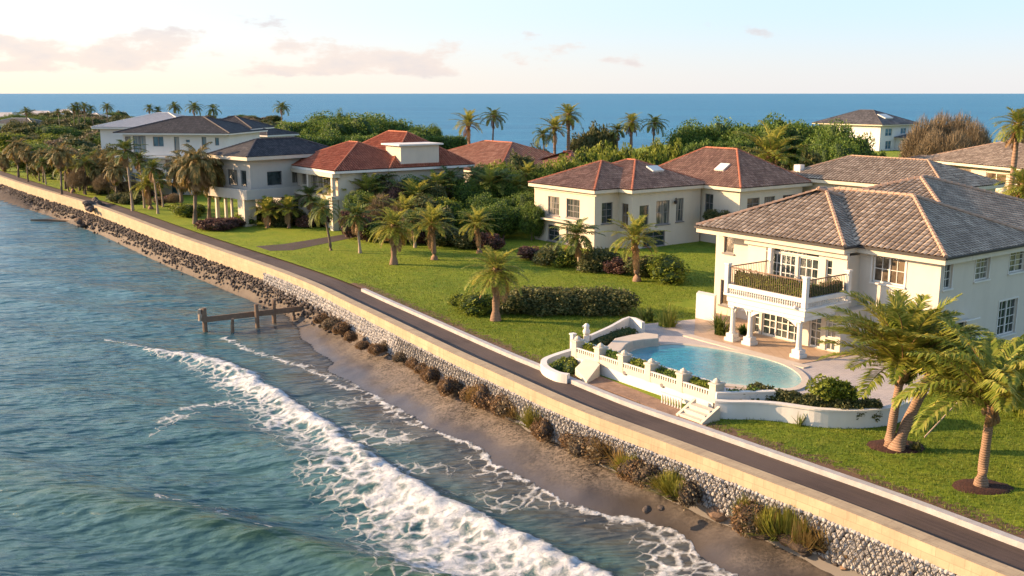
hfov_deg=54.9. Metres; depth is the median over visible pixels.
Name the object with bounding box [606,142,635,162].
bushy tree
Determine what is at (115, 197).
shrub
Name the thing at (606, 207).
window
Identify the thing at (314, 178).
window
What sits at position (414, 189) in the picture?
palm tree
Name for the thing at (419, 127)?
evergreen tree
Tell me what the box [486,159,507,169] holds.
bushy tree
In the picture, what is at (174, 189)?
window
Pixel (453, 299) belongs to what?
shrub
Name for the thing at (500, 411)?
beach shrub
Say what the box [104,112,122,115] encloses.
evergreen tree
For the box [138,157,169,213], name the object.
palm tree
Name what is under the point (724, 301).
window
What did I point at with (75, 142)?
scrub tree
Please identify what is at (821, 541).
tussock plant
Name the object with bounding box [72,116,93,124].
evergreen tree
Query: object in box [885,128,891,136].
window
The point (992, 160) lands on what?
house
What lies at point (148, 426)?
sea
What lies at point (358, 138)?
evergreen tree
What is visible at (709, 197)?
window
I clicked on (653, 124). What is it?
palm tree
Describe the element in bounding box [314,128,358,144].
evergreen tree
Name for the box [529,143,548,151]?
scrub tree
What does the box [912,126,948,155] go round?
bare bush
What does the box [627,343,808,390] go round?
swimming pool
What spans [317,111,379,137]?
evergreen tree
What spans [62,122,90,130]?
scrub tree
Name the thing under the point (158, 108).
palm tree
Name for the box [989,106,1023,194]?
palm tree
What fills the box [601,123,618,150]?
scrub tree
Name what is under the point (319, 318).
beach shrub
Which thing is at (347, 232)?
shrub
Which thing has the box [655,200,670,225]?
window
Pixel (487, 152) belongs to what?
house
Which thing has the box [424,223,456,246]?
shrub
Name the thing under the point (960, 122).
bare bush
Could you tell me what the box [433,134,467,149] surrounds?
evergreen tree
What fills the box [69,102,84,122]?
palm tree
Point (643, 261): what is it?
shrub
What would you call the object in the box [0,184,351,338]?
shore rubble
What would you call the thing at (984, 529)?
kerb
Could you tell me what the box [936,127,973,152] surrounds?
bare bush
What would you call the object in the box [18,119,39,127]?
scrub tree
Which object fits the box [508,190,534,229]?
evergreen tree
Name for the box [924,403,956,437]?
wooden prop
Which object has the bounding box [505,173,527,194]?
palm tree
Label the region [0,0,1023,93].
sky
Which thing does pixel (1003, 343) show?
palm tree
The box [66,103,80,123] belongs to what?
palm tree
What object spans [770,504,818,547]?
tussock plant
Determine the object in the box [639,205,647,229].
window
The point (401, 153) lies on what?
house
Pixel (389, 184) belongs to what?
scrub tree
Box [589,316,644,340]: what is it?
planter wall
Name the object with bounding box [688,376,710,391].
trough planting
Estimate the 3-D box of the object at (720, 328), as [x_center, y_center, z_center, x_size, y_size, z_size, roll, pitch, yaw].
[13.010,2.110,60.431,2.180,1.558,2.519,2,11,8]
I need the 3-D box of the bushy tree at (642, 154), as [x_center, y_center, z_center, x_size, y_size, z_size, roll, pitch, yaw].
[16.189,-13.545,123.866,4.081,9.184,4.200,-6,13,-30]
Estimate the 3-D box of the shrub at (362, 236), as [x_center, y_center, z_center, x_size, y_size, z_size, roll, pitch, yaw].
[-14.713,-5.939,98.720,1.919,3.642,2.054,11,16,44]
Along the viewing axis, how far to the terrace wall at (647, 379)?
49.15 m
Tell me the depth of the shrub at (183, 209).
117.97 m
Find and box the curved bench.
[608,333,658,352]
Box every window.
[125,136,130,150]
[133,136,146,152]
[153,137,163,145]
[171,182,184,193]
[174,137,179,153]
[202,137,206,146]
[228,169,237,185]
[241,170,246,186]
[262,197,280,210]
[267,171,281,185]
[292,172,296,182]
[300,173,330,190]
[546,224,559,242]
[547,196,559,216]
[565,198,579,219]
[601,202,611,224]
[620,203,628,228]
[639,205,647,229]
[642,231,665,248]
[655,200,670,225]
[675,198,683,222]
[703,194,712,220]
[718,280,733,307]
[721,236,734,255]
[747,198,758,207]
[754,314,758,332]
[762,313,796,341]
[764,196,773,203]
[766,251,795,279]
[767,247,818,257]
[798,257,818,284]
[809,318,821,347]
[826,259,832,281]
[826,316,835,338]
[826,339,834,351]
[869,256,907,288]
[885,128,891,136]
[885,141,890,149]
[900,128,905,133]
[942,264,953,291]
[973,257,991,283]
[986,172,1005,183]
[995,296,1018,338]
[1007,251,1023,275]
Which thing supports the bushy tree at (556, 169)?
on the lawn ground at (258, 234)
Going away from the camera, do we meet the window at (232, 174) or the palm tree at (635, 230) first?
the palm tree at (635, 230)
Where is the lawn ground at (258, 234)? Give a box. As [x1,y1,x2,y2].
[0,122,1023,538]
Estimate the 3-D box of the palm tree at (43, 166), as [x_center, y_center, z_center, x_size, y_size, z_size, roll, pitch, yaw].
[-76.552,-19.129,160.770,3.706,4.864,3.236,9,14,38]
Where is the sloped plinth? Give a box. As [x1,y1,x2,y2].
[575,359,599,382]
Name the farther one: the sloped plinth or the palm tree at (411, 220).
the palm tree at (411, 220)
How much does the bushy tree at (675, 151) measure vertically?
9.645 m
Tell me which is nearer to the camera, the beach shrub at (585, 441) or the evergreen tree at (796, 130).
the beach shrub at (585, 441)
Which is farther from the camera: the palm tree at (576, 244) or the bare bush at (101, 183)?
the bare bush at (101, 183)
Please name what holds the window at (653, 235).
in the house at (678, 197)
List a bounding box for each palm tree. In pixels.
[0,148,12,171]
[3,136,33,176]
[16,146,35,181]
[19,106,32,121]
[28,155,48,180]
[32,157,50,185]
[33,147,51,182]
[43,141,77,194]
[49,153,69,191]
[50,146,77,190]
[54,108,62,124]
[55,156,81,193]
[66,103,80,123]
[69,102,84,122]
[72,154,97,194]
[73,152,85,190]
[79,102,90,123]
[83,151,112,172]
[83,159,107,193]
[84,105,97,125]
[84,150,105,162]
[90,148,110,160]
[99,102,113,122]
[101,159,130,192]
[104,153,131,171]
[106,137,148,210]
[124,169,169,209]
[129,151,153,207]
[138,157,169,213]
[143,104,154,113]
[152,106,165,112]
[155,172,169,206]
[160,150,190,203]
[166,101,182,113]
[168,142,225,223]
[184,101,202,115]
[185,151,225,217]
[205,104,221,117]
[248,195,282,227]
[273,101,291,122]
[273,194,303,227]
[293,185,321,213]
[305,196,341,250]
[311,174,356,200]
[334,202,380,252]
[345,173,388,198]
[355,194,388,219]
[367,207,419,264]
[374,172,400,194]
[380,193,422,221]
[388,178,435,201]
[399,208,426,247]
[407,202,458,259]
[419,169,458,199]
[436,165,468,198]
[442,178,474,200]
[449,108,485,143]
[451,205,501,253]
[456,165,485,183]
[463,245,527,321]
[466,164,514,194]
[480,107,507,140]
[484,168,522,193]
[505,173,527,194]
[508,160,537,189]
[514,185,534,195]
[532,127,553,150]
[537,114,568,153]
[549,217,603,269]
[553,103,583,149]
[599,212,670,281]
[608,122,626,154]
[619,112,643,150]
[640,114,669,144]
[727,120,817,170]
[807,289,999,446]
[867,334,982,451]
[882,315,1023,487]
[959,332,1021,378]
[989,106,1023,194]
[992,166,1023,198]
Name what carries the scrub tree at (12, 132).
on the lawn ground at (258, 234)
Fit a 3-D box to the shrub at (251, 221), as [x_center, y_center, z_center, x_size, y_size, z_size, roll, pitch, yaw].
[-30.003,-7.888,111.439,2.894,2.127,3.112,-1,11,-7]
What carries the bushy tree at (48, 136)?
on the lawn ground at (258, 234)
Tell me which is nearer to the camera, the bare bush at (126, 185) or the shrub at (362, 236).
the shrub at (362, 236)
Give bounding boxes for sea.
[0,94,1023,575]
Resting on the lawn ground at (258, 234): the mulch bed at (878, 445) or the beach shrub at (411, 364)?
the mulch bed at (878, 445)
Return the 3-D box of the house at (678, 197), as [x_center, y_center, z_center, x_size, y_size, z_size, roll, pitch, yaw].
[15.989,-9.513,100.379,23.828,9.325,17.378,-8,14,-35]
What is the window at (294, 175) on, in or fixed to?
in the house at (255, 170)
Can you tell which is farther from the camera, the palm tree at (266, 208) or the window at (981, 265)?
the palm tree at (266, 208)
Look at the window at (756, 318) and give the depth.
60.88 m
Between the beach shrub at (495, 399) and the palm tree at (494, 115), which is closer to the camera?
the beach shrub at (495, 399)
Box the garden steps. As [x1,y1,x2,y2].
[676,398,719,424]
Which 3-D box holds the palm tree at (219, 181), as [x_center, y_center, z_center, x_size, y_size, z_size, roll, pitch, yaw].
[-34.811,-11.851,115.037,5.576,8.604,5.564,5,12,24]
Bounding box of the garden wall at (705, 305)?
[695,291,716,320]
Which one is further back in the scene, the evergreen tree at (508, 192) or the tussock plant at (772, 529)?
the evergreen tree at (508, 192)
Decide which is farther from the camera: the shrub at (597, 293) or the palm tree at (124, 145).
the palm tree at (124, 145)
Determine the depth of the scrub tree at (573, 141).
148.30 m
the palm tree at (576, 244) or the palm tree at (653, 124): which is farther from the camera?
the palm tree at (653, 124)
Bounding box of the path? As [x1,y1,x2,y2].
[256,234,355,250]
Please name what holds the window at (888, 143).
in the house at (889, 132)
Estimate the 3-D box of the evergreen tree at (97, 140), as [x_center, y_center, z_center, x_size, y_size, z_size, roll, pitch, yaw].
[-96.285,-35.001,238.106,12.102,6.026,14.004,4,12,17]
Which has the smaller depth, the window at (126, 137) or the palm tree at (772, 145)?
the palm tree at (772, 145)
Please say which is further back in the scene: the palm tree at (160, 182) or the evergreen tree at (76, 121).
the evergreen tree at (76, 121)
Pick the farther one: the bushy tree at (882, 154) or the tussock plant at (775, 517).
the bushy tree at (882, 154)
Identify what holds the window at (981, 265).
in the villa
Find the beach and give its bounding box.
[0,188,833,575]
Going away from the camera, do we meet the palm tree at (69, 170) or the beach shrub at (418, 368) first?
the beach shrub at (418, 368)
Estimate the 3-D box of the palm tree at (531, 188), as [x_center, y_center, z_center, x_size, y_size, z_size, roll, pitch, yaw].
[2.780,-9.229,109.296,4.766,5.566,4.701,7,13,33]
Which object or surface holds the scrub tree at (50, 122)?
on the lawn ground at (258, 234)
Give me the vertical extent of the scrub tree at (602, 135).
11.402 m
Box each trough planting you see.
[582,342,593,355]
[604,349,619,361]
[628,357,647,371]
[655,365,678,381]
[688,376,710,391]
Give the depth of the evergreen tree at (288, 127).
200.53 m
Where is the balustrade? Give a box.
[660,391,682,408]
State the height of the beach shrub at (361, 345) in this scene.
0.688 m
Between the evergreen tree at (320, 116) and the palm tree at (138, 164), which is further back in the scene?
the evergreen tree at (320, 116)
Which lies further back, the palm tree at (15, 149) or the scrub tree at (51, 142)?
the scrub tree at (51, 142)
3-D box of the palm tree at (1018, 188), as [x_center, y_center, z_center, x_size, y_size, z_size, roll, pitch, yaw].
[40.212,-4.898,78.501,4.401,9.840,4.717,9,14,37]
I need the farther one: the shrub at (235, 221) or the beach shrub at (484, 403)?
the shrub at (235, 221)
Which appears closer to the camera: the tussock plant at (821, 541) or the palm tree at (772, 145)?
the tussock plant at (821, 541)
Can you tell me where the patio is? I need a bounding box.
[694,313,876,363]
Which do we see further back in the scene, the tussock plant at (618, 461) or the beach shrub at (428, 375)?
the beach shrub at (428, 375)
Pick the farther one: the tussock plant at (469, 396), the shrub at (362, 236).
the shrub at (362, 236)
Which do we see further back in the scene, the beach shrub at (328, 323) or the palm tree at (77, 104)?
the palm tree at (77, 104)
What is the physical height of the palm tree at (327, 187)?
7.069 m
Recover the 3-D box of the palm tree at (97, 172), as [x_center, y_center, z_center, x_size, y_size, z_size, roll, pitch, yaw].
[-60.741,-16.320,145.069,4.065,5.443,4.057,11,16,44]
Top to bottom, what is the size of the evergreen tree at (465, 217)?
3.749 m
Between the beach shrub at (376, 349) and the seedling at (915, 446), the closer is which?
the seedling at (915, 446)
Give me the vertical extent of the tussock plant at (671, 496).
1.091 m
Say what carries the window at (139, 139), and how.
in the house at (162, 139)
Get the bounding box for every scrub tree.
[0,119,22,134]
[5,127,22,134]
[13,124,45,134]
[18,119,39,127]
[24,132,40,141]
[25,152,40,178]
[36,149,59,178]
[38,110,61,115]
[42,137,70,146]
[44,117,66,125]
[49,113,61,117]
[57,133,78,140]
[60,113,72,119]
[61,109,71,114]
[61,136,98,148]
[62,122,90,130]
[64,115,79,123]
[78,128,99,136]
[78,144,101,155]
[79,130,99,144]
[83,123,98,129]
[87,117,111,125]
[104,143,122,155]
[108,114,119,120]
[108,182,126,193]
[116,110,128,115]
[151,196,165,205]
[266,115,282,121]
[360,175,378,197]
[381,177,403,195]
[399,212,423,238]
[412,192,442,213]
[421,177,447,200]
[421,206,455,229]
[507,148,535,173]
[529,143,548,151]
[566,132,581,152]
[574,124,596,153]
[589,119,614,151]
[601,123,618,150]
[746,146,759,154]
[799,144,822,166]
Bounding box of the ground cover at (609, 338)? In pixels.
[588,326,638,345]
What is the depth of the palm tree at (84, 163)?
143.74 m
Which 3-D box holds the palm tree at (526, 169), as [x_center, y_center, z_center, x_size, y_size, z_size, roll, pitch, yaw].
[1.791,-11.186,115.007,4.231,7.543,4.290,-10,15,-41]
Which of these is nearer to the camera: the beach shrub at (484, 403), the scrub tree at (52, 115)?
the beach shrub at (484, 403)
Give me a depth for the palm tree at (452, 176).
111.10 m
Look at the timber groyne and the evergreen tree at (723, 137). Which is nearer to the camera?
the timber groyne
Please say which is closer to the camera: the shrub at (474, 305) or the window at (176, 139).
the shrub at (474, 305)
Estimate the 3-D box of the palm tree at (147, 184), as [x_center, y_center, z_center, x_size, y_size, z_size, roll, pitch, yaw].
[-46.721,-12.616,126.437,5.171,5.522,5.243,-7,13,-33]
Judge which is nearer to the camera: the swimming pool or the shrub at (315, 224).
the swimming pool
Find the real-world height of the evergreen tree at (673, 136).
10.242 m
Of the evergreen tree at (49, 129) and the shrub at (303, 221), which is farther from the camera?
the evergreen tree at (49, 129)
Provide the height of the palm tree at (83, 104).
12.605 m
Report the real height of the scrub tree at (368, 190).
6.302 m
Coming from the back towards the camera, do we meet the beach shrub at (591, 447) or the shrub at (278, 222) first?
the shrub at (278, 222)
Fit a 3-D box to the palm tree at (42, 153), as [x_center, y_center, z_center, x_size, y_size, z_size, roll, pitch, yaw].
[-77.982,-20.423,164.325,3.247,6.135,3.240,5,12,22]
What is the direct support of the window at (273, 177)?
in the house at (255, 170)
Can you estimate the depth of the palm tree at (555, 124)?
144.02 m
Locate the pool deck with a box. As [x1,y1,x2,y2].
[606,319,929,405]
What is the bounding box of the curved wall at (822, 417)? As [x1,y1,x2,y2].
[715,399,910,428]
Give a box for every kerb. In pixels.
[361,288,1023,549]
[540,348,570,383]
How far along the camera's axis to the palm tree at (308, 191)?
109.62 m
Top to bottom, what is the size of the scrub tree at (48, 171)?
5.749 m
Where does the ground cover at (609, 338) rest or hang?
on the lawn ground at (258, 234)
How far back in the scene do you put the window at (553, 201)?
98.04 m
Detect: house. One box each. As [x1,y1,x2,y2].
[0,112,24,116]
[0,118,41,129]
[21,111,62,114]
[91,112,185,172]
[113,115,274,196]
[207,137,329,226]
[259,128,298,137]
[291,130,474,230]
[449,140,577,181]
[528,146,812,249]
[791,155,1004,192]
[812,110,920,150]
[916,140,1023,194]
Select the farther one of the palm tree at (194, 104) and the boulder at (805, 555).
the palm tree at (194, 104)
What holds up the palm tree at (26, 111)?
on the lawn ground at (258, 234)
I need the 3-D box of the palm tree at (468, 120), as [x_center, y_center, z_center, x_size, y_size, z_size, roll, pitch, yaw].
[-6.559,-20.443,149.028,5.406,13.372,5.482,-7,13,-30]
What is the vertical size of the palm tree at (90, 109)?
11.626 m
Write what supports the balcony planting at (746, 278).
on the villa
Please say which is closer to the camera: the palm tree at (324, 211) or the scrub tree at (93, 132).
the palm tree at (324, 211)
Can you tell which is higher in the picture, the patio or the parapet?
the patio
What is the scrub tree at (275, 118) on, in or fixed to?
on the lawn ground at (258, 234)
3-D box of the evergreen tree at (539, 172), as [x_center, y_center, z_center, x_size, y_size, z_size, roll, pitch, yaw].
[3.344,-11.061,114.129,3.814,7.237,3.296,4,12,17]
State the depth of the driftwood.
136.71 m
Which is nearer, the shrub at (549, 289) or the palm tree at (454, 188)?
the shrub at (549, 289)
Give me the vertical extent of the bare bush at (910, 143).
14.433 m
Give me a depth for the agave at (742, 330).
60.48 m
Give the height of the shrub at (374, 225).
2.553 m
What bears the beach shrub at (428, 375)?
on the beach
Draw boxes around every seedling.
[793,414,806,426]
[907,439,922,450]
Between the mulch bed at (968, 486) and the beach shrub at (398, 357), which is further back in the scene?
the beach shrub at (398, 357)
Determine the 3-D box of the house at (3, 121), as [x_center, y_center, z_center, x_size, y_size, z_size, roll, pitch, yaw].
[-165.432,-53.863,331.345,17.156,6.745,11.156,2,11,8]
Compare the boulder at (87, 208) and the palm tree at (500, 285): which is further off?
the boulder at (87, 208)
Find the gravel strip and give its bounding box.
[588,376,709,425]
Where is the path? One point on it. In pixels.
(296, 245)
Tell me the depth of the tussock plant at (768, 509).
36.78 m
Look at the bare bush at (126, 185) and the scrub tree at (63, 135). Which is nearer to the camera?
the bare bush at (126, 185)
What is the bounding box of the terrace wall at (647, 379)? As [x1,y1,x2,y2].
[570,336,725,408]
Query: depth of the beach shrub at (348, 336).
65.54 m
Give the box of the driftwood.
[31,219,68,221]
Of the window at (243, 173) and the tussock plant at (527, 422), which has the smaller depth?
the tussock plant at (527, 422)
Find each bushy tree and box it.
[0,132,26,153]
[22,139,45,146]
[38,133,60,141]
[432,196,463,229]
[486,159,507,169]
[537,158,561,173]
[555,152,582,170]
[570,146,599,164]
[580,154,608,165]
[586,139,613,160]
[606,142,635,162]
[623,152,643,160]
[633,144,652,161]
[644,146,667,164]
[648,136,663,156]
[665,138,683,160]
[878,149,886,156]
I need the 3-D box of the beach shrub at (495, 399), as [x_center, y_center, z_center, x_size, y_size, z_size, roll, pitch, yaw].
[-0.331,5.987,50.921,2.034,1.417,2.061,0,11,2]
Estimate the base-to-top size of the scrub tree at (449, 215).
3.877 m
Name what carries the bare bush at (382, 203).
on the lawn ground at (258, 234)
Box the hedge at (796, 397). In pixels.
[746,382,883,421]
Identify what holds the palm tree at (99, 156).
on the lawn ground at (258, 234)
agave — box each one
[631,304,654,321]
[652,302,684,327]
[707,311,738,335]
[735,322,754,334]
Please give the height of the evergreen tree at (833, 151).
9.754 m
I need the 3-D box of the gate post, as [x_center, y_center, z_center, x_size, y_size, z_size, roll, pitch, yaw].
[3.905,3.164,57.004,1.376,1.280,0.338,-9,14,-38]
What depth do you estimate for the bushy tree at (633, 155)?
111.11 m
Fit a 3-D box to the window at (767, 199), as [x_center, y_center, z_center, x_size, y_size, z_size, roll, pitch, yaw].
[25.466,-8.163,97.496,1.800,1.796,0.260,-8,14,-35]
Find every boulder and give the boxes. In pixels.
[85,206,94,210]
[642,505,651,513]
[657,505,664,510]
[706,506,728,521]
[799,553,811,556]
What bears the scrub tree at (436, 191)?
on the lawn ground at (258, 234)
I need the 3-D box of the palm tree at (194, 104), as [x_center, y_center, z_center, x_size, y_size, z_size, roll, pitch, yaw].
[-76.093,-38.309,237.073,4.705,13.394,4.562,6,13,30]
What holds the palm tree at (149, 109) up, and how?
on the lawn ground at (258, 234)
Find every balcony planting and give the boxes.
[733,267,809,300]
[809,276,843,300]
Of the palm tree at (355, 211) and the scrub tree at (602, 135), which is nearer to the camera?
the palm tree at (355, 211)
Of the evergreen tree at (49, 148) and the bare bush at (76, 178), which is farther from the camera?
the evergreen tree at (49, 148)
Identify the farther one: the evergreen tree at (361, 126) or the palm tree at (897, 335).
the evergreen tree at (361, 126)
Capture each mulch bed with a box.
[866,439,924,453]
[952,478,1013,494]
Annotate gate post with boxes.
[569,332,576,347]
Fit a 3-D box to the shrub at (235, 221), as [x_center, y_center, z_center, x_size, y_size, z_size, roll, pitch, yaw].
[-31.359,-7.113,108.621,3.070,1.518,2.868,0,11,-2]
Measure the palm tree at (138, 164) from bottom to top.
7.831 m
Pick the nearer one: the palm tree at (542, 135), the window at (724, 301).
the window at (724, 301)
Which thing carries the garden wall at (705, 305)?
on the lawn ground at (258, 234)
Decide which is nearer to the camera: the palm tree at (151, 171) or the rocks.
the rocks
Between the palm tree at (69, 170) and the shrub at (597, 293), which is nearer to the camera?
the shrub at (597, 293)
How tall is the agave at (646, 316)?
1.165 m
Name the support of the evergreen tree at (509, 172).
on the lawn ground at (258, 234)
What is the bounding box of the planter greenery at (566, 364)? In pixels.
[547,356,578,374]
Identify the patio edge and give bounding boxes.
[682,334,810,368]
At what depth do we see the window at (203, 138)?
140.75 m
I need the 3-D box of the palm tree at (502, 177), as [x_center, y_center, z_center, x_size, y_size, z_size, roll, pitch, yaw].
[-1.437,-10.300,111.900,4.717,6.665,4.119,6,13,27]
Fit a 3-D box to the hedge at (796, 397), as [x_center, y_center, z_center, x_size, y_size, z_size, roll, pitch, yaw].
[13.791,5.419,45.105,6.295,1.512,1.940,5,12,23]
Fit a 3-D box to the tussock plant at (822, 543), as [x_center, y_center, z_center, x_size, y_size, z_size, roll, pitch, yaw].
[11.032,8.814,35.409,1.936,1.470,2.116,-5,12,-22]
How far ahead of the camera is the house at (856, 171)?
96.43 m
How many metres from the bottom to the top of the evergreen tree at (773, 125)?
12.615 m
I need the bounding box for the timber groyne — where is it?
[198,299,303,332]
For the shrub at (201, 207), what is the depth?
121.62 m
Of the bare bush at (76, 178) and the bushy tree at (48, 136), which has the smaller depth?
the bare bush at (76, 178)
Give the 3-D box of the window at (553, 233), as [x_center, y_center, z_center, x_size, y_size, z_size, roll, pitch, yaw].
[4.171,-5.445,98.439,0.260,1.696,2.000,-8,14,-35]
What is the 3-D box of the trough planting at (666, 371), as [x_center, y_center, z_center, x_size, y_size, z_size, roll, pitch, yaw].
[7.799,4.391,48.436,0.715,1.082,1.965,-8,14,-36]
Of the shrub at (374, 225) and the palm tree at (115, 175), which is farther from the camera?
the palm tree at (115, 175)
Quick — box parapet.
[715,390,775,400]
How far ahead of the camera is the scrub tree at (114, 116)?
406.28 m
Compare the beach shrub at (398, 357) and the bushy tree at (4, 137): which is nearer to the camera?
the beach shrub at (398, 357)
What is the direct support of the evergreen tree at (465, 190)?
on the lawn ground at (258, 234)
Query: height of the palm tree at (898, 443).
5.044 m
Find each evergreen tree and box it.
[3,113,29,118]
[9,144,45,174]
[31,115,64,120]
[31,143,80,150]
[35,124,79,135]
[53,127,92,137]
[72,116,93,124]
[87,132,100,144]
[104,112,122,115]
[274,120,297,131]
[292,118,333,136]
[295,133,337,145]
[300,111,353,122]
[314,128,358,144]
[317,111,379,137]
[335,108,348,118]
[335,111,393,122]
[342,190,371,211]
[344,133,377,141]
[365,113,413,133]
[396,174,422,202]
[398,122,429,131]
[406,125,437,141]
[427,124,442,136]
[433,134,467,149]
[450,178,496,213]
[458,206,494,233]
[466,192,512,232]
[468,162,488,178]
[484,201,523,238]
[492,163,525,192]
[492,180,523,200]
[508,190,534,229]
[518,201,544,239]
[525,162,553,193]
[663,127,704,151]
[675,118,717,143]
[682,139,710,154]
[692,116,738,137]
[700,138,727,146]
[713,122,755,145]
[725,130,762,152]
[732,121,758,130]
[746,129,787,166]
[752,111,793,170]
[784,119,808,127]
[787,120,820,167]
[795,121,832,163]
[807,133,834,157]
[811,116,852,143]
[815,137,864,161]
[830,123,875,155]
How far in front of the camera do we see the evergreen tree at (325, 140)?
173.83 m
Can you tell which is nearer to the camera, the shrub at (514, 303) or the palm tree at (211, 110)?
the shrub at (514, 303)
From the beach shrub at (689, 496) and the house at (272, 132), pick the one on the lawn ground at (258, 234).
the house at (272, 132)
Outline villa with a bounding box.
[694,175,1023,358]
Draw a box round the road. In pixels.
[0,171,1023,571]
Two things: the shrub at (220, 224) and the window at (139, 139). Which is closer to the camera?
the shrub at (220, 224)
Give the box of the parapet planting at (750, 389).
[726,384,759,399]
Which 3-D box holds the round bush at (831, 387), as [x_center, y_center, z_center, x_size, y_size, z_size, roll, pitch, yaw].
[14.713,4.992,45.181,2.732,2.414,2.154,1,11,3]
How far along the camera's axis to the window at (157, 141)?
141.71 m
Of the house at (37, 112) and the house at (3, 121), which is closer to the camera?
the house at (3, 121)
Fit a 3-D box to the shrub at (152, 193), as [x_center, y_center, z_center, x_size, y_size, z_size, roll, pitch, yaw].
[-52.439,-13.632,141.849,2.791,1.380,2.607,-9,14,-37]
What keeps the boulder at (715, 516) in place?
on the beach
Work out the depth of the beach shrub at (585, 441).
44.49 m
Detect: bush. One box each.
[66,166,92,194]
[90,172,112,194]
[121,172,144,195]
[165,193,183,203]
[364,191,393,222]
[388,201,414,222]
[805,373,860,402]
[897,113,938,157]
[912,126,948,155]
[928,110,958,138]
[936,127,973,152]
[939,110,974,139]
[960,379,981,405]
[963,117,993,146]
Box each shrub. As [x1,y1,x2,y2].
[87,187,111,194]
[105,192,127,202]
[118,193,144,204]
[138,189,154,195]
[167,203,202,217]
[193,218,216,229]
[197,204,206,213]
[206,217,233,230]
[224,216,241,228]
[230,217,246,226]
[235,212,258,225]
[256,207,264,220]
[270,212,293,226]
[290,209,305,224]
[295,214,315,227]
[312,212,326,226]
[313,312,328,324]
[321,316,338,330]
[331,321,348,334]
[338,207,356,238]
[343,330,358,342]
[354,340,370,350]
[356,213,372,241]
[363,220,384,241]
[367,343,383,355]
[372,223,406,242]
[379,340,387,352]
[385,185,405,201]
[391,351,406,363]
[404,356,418,369]
[405,228,426,243]
[413,362,426,374]
[419,365,439,383]
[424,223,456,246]
[436,375,457,396]
[446,291,473,308]
[450,227,482,248]
[451,382,463,395]
[457,291,491,316]
[458,385,475,402]
[467,381,490,408]
[473,232,505,249]
[477,393,494,411]
[488,391,504,419]
[491,286,531,314]
[493,394,514,419]
[516,245,539,259]
[517,285,537,313]
[521,286,556,317]
[529,415,553,441]
[531,243,561,265]
[537,285,564,310]
[548,286,582,315]
[550,248,582,267]
[556,286,587,304]
[558,431,572,449]
[564,433,585,459]
[575,247,621,273]
[575,287,606,316]
[580,285,615,306]
[580,435,592,459]
[580,436,606,464]
[597,286,640,317]
[603,255,631,273]
[615,458,646,484]
[622,254,657,276]
[631,462,662,489]
[646,253,690,285]
[672,480,704,510]
[702,209,719,219]
[716,210,729,216]
[728,499,768,538]
[735,507,762,540]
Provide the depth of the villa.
57.69 m
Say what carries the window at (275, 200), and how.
in the house at (255, 170)
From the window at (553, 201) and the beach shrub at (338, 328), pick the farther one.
the window at (553, 201)
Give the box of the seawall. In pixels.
[0,175,1023,575]
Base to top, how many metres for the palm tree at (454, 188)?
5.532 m
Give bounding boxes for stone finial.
[582,323,589,341]
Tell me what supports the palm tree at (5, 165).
on the lawn ground at (258, 234)
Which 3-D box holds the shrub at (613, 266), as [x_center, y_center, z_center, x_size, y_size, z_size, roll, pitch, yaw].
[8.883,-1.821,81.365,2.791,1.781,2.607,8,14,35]
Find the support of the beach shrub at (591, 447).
on the beach
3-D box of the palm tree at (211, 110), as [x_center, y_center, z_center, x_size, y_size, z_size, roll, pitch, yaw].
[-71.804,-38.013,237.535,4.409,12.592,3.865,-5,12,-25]
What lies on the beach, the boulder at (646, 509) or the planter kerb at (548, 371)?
the boulder at (646, 509)
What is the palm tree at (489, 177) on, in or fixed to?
on the lawn ground at (258, 234)
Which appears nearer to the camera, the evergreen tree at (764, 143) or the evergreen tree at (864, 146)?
the evergreen tree at (864, 146)
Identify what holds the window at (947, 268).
in the villa
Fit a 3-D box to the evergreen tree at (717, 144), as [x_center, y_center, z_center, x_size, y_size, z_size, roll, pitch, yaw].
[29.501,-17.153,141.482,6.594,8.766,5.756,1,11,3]
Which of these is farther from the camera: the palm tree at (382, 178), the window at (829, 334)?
the palm tree at (382, 178)
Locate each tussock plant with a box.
[460,384,479,404]
[503,404,520,420]
[513,404,543,429]
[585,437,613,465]
[604,447,629,468]
[606,450,637,474]
[639,465,685,495]
[652,477,688,501]
[726,494,755,516]
[734,499,792,541]
[747,500,772,522]
[749,508,779,539]
[767,507,782,530]
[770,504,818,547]
[787,515,829,553]
[798,521,834,552]
[811,527,830,553]
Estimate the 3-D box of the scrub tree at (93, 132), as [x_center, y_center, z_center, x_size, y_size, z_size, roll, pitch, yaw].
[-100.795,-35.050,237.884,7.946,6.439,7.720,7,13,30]
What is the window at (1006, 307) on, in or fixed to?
in the villa
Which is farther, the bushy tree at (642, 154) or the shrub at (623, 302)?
the bushy tree at (642, 154)
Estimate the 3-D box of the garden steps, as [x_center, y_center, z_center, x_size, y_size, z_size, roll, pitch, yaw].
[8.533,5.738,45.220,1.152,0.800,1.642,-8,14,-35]
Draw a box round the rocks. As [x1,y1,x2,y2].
[828,536,864,560]
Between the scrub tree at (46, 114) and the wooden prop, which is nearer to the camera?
the wooden prop
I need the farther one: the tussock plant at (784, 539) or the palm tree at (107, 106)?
the palm tree at (107, 106)

